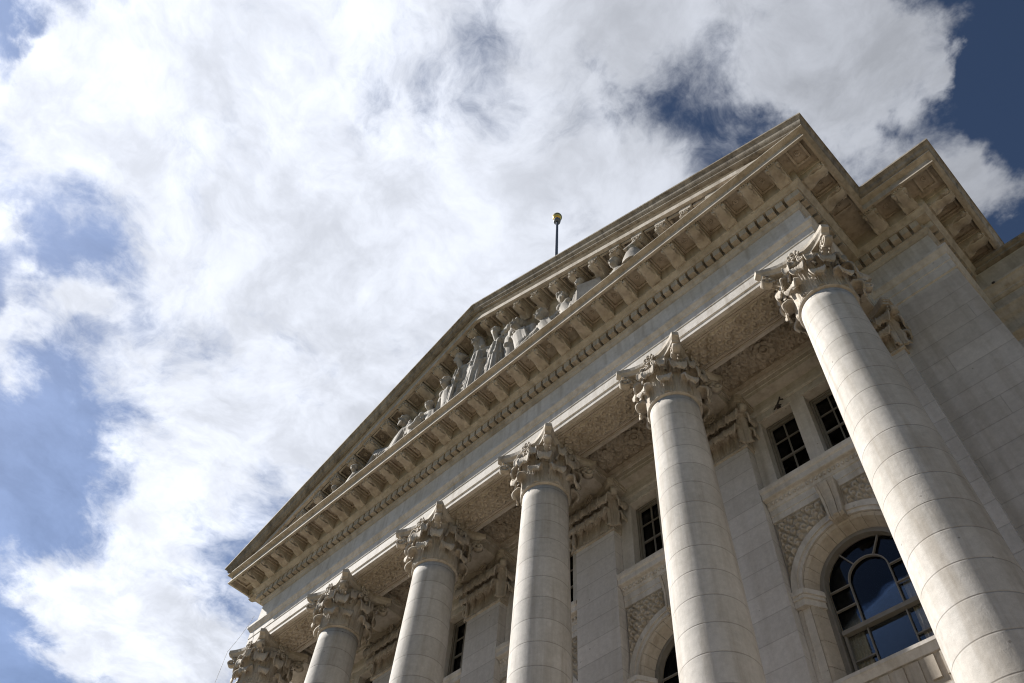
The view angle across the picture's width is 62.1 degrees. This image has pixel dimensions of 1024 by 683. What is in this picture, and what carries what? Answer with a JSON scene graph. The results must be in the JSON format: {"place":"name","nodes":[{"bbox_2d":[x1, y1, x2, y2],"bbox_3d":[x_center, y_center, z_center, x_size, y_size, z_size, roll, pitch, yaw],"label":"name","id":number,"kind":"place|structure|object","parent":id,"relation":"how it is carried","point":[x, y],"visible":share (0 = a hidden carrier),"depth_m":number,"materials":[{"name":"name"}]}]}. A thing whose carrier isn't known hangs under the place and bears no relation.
{"place":"outdoors","nodes":[
{"label":"outdoors","id":0,"kind":"place"},
{"bbox_2d":[0,0,1023,682],"label":"sky","id":1,"kind":"structure","parent":0,"point":[230,230],"materials":[{"name":"white"}]},
{"label":"ground","id":2,"kind":"structure","parent":0,"visible":0},
{"bbox_2d":[225,113,1023,682],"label":"neoclassical building","id":3,"kind":"structure","parent":2,"relation":"on","point":[829,589],"depth_m":25.78,"materials":[{"name":"stone"}]},
{"bbox_2d":[215,617,253,681],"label":"cable","id":4,"kind":"object","parent":3,"relation":"hanging from","point":[229,649],"visible":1,"depth_m":33.62,"materials":[{"name":"metal"}]},
{"bbox_2d":[227,628,308,682],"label":"corinthian column","id":5,"kind":"structure","parent":3,"relation":"on","point":[264,657],"depth_m":32.66,"materials":[{"name":"stone"}]},
{"bbox_2d":[331,485,337,492],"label":"crouching statue","id":6,"kind":"object","parent":3,"relation":"on","point":[334,487],"visible":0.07,"depth_m":35.46,"materials":[{"name":"stone"}]},
{"bbox_2d":[304,569,391,682],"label":"corinthian column","id":7,"kind":"structure","parent":3,"relation":"attached to","point":[345,607],"depth_m":30.05,"materials":[{"name":"stone"}]},
{"bbox_2d":[346,464,361,481],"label":"crouching statue","id":8,"kind":"object","parent":3,"relation":"on","point":[354,468],"visible":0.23,"depth_m":35.16,"materials":[{"name":"stone"}]},
{"bbox_2d":[365,411,427,481],"bbox_3d":[-4.818,4.587,34.508,4.775,3.337,1.186,-38,-67,24],"label":"reclining statue","id":9,"kind":"object","parent":3,"relation":"on","point":[403,420],"visible":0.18,"depth_m":34.94,"materials":[{"name":"stone"}]},
{"bbox_2d":[403,412,424,453],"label":"statue","id":10,"kind":"object","parent":3,"relation":"on","point":[417,421],"visible":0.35,"depth_m":33.67,"materials":[{"name":"stone"}]},
{"bbox_2d":[424,400,440,418],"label":"seated statue","id":11,"kind":"object","parent":3,"relation":"on","point":[430,406],"visible":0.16,"depth_m":34.01,"materials":[{"name":"stone"}]},
{"bbox_2d":[389,501,485,682],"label":"corinthian column","id":12,"kind":"structure","parent":3,"relation":"attached to","point":[440,541],"depth_m":26.88,"materials":[{"name":"stone"}]},
{"bbox_2d":[435,376,462,429],"bbox_3d":[-2.109,2.306,32.998,2.796,3.581,1.229,-38,-67,24],"label":"seated statue","id":13,"kind":"object","parent":3,"relation":"on","point":[445,381],"visible":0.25,"depth_m":33.83,"materials":[{"name":"stone"}]},
{"bbox_2d":[445,353,467,403],"bbox_3d":[-2.053,1.940,33.761,1.076,4.430,1.137,-1,-58,5],"label":"robed statue","id":14,"kind":"object","parent":3,"relation":"on","point":[460,373],"visible":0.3,"depth_m":34.02,"materials":[{"name":"stone"}]},
{"bbox_2d":[448,619,466,674],"bbox_3d":[-1.587,10.935,29.536,1.145,3.120,0.580,-38,-67,24],"label":"attic window","id":15,"kind":"structure","parent":3,"relation":"in","point":[457,647],"depth_m":29.96,"materials":[{"name":"glass"}]},
{"bbox_2d":[462,336,490,389],"bbox_3d":[-1.299,1.351,33.412,1.285,4.830,1.273,3,-57,2],"label":"robed statue","id":16,"kind":"object","parent":3,"relation":"on","point":[476,366],"visible":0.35,"depth_m":33.52,"materials":[{"name":"stone"}]},
{"bbox_2d":[484,326,507,372],"bbox_3d":[-0.501,0.650,32.706,1.112,4.301,1.577,13,-58,-4],"label":"robed statue","id":17,"kind":"object","parent":3,"relation":"on","point":[495,354],"visible":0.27,"depth_m":32.85,"materials":[{"name":"stone"}]},
{"bbox_2d":[496,324,515,357],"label":"statue","id":18,"kind":"object","parent":3,"relation":"on","point":[508,344],"visible":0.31,"depth_m":32.93,"materials":[{"name":"stone"}]},
{"bbox_2d":[509,317,545,380],"bbox_3d":[0.928,-0.047,31.462,3.354,3.883,1.230,-38,-67,24],"label":"seated statue","id":19,"kind":"object","parent":3,"relation":"on","point":[521,334],"visible":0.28,"depth_m":32.21,"materials":[{"name":"stone"}]},
{"bbox_2d":[498,423,594,682],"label":"corinthian column","id":20,"kind":"structure","parent":3,"relation":"attached to","point":[546,467],"depth_m":23.24,"materials":[{"name":"stone"}]},
{"bbox_2d":[534,300,571,357],"bbox_3d":[1.817,-0.603,30.631,3.132,3.080,1.106,-38,-67,24],"label":"crouching statue","id":21,"kind":"object","parent":3,"relation":"on","point":[541,313],"visible":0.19,"depth_m":31.30,"materials":[{"name":"stone"}]},
{"bbox_2d":[552,212,561,254],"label":"flagpole","id":22,"kind":"object","parent":3,"relation":"on","point":[557,217],"visible":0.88,"depth_m":51.72,"materials":[{"name":"metal"}]},
{"bbox_2d":[553,291,578,341],"bbox_3d":[2.559,-1.201,30.233,3.082,3.131,1.099,-38,-67,24],"label":"seated statue","id":23,"kind":"object","parent":3,"relation":"on","point":[563,299],"visible":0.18,"depth_m":30.90,"materials":[{"name":"stone"}]},
{"bbox_2d":[570,551,572,601],"bbox_3d":[1.988,8.098,27.495,1.145,3.120,0.580,-38,-67,24],"label":"attic window","id":24,"kind":"structure","parent":3,"relation":"in","point":[571,557],"depth_m":27.91,"materials":[{"name":"glass"}]},
{"bbox_2d":[559,277,584,311],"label":"seated statue","id":25,"kind":"object","parent":3,"relation":"on","point":[579,280],"visible":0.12,"depth_m":31.00,"materials":[{"name":"stone"}]},
{"bbox_2d":[576,277,601,300],"bbox_3d":[2.791,-1.727,29.739,1.240,2.074,0.774,-38,-67,24],"label":"stone tablet","id":26,"kind":"object","parent":3,"relation":"on","point":[584,288],"visible":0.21,"depth_m":30.13,"materials":[{"name":"grey stone"}]},
{"bbox_2d":[608,256,622,298],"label":"crouching statue","id":27,"kind":"object","parent":3,"relation":"on","point":[614,262],"visible":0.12,"depth_m":29.66,"materials":[{"name":"stone"}]},
{"bbox_2d":[621,240,640,264],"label":"statue","id":28,"kind":"object","parent":3,"relation":"on","point":[631,249],"visible":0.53,"depth_m":28.41,"materials":[{"name":"white stone"}]},
{"bbox_2d":[636,498,662,559],"bbox_3d":[4.495,6.109,26.064,1.145,3.120,0.580,-38,-67,24],"label":"attic window","id":29,"kind":"structure","parent":3,"relation":"in","point":[649,531],"depth_m":26.47,"materials":[{"name":"glass"}]},
{"bbox_2d":[655,633,678,682],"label":"arched window","id":30,"kind":"structure","parent":3,"relation":"in","point":[666,671],"depth_m":22.30,"materials":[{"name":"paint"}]},
{"bbox_2d":[616,332,765,682],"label":"corinthian column","id":31,"kind":"structure","parent":3,"relation":"attached to","point":[673,384],"depth_m":19.35,"materials":[{"name":"stone"}]},
{"bbox_2d":[773,396,782,409],"bbox_3d":[7.836,1.810,25.027,0.401,0.457,0.157,-38,-67,24],"label":"wall hook","id":32,"kind":"object","parent":3,"relation":"attached to","point":[777,406],"depth_m":24.94,"materials":[{"name":"metal"}]},
{"bbox_2d":[766,412,809,476],"bbox_3d":[8.070,3.273,24.023,1.145,3.120,0.580,-38,-67,24],"label":"attic window","id":33,"kind":"structure","parent":3,"relation":"in","point":[790,452],"depth_m":24.39,"materials":[{"name":"glass"}]},
{"bbox_2d":[809,389,849,448],"bbox_3d":[9.140,2.424,23.412,1.145,3.120,0.580,-38,-67,24],"label":"attic window","id":34,"kind":"structure","parent":3,"relation":"in","point":[832,426],"depth_m":23.83,"materials":[{"name":"glass"}]},
{"bbox_2d":[820,526,953,682],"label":"arched window","id":35,"kind":"structure","parent":3,"relation":"in","point":[883,632],"depth_m":19.04,"materials":[{"name":"glass"}]},
{"bbox_2d":[754,224,1023,682],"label":"corinthian column","id":36,"kind":"structure","parent":3,"relation":"attached to","point":[964,569],"depth_m":15.61,"materials":[{"name":"stone"}]}
]}

